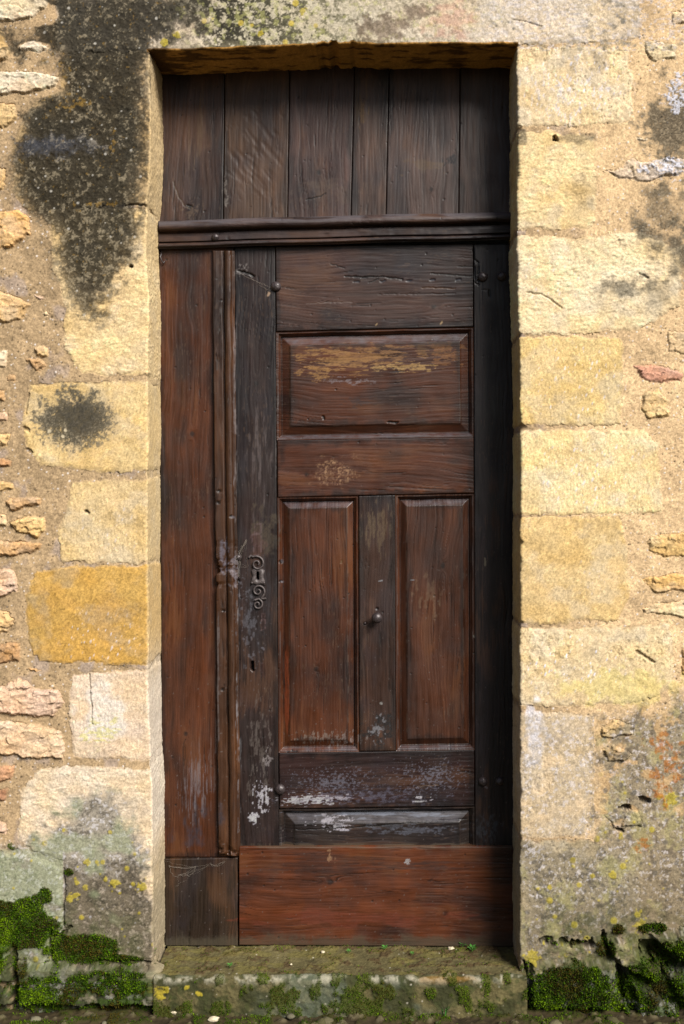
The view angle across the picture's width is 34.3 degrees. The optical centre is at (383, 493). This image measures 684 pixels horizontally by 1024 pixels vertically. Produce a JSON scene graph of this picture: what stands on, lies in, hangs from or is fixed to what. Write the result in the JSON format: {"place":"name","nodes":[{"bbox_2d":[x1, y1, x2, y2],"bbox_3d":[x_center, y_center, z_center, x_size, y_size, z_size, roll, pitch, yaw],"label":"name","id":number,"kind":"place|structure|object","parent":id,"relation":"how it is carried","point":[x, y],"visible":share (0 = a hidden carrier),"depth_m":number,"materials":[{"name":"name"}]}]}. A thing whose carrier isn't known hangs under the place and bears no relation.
{"place":"outdoors","nodes":[
{"label":"outdoors","id":0,"kind":"place"},
{"bbox_2d":[0,1007,683,1023],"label":"ground","id":1,"kind":"structure","parent":0,"point":[635,1017],"depth_m":3.25,"materials":[{"name":"stone"}]},
{"bbox_2d":[207,1016,218,1021],"bbox_3d":[-0.495,1.530,3.225,0.037,0.017,0.023,0,0,0],"label":"pebble","id":2,"kind":"object","parent":1,"relation":"on","point":[213,1019],"visible":1,"depth_m":3.22,"materials":[{"name":"white stone"}]},
{"bbox_2d":[153,943,526,1017],"bbox_3d":[-0.126,1.485,3.408,1.101,0.141,0.304,0,0,0],"label":"doorstep","id":3,"kind":"object","parent":1,"relation":"on","point":[175,979],"visible":0.84,"depth_m":3.27,"materials":[{"name":"stone"}]},
{"bbox_2d":[0,0,683,1016],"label":"stone wall","id":4,"kind":"structure","parent":1,"relation":"on","point":[596,200],"depth_m":3.30,"materials":[{"name":"stone"}]},
{"bbox_2d":[159,247,239,945],"bbox_3d":[-0.578,0.319,3.495,0.258,2.202,0.066,0,0,0],"label":"narrow door leaf","id":5,"kind":"object","parent":4,"relation":"attached to","point":[199,637],"visible":1,"depth_m":3.49,"materials":[{"name":"brown wood"}]},
{"bbox_2d":[169,864,219,881],"bbox_3d":[-0.587,1.193,3.474,0.192,0.086,0.007,0,0,0],"label":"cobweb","id":6,"kind":"object","parent":5,"relation":"attached to","point":[189,870],"visible":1,"depth_m":3.48,"materials":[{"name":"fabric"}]},
{"bbox_2d":[158,65,510,248],"bbox_3d":[-0.147,-1.071,3.481,1.138,0.607,0.077,0,0,0],"label":"overdoor panel","id":7,"kind":"object","parent":4,"relation":"attached to","point":[258,158],"visible":0.89,"depth_m":3.49,"materials":[{"name":"brown wood"}]},
{"bbox_2d":[235,244,513,946],"bbox_3d":[-0.019,0.318,3.488,0.898,2.211,0.080,0,0,0],"label":"panelled door","id":8,"kind":"structure","parent":4,"relation":"attached to","point":[351,351],"depth_m":3.49,"materials":[{"name":"brown wood"}]},
{"bbox_2d":[0,842,683,1023],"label":"moss","id":9,"kind":"object","parent":1,"relation":"on","point":[137,984],"visible":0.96,"depth_m":3.27,"materials":[{"name":"green plant"}]},
{"bbox_2d":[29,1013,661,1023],"bbox_3d":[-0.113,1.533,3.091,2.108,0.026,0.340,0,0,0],"label":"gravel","id":10,"kind":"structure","parent":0,"point":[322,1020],"depth_m":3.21,"materials":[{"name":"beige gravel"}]}
]}

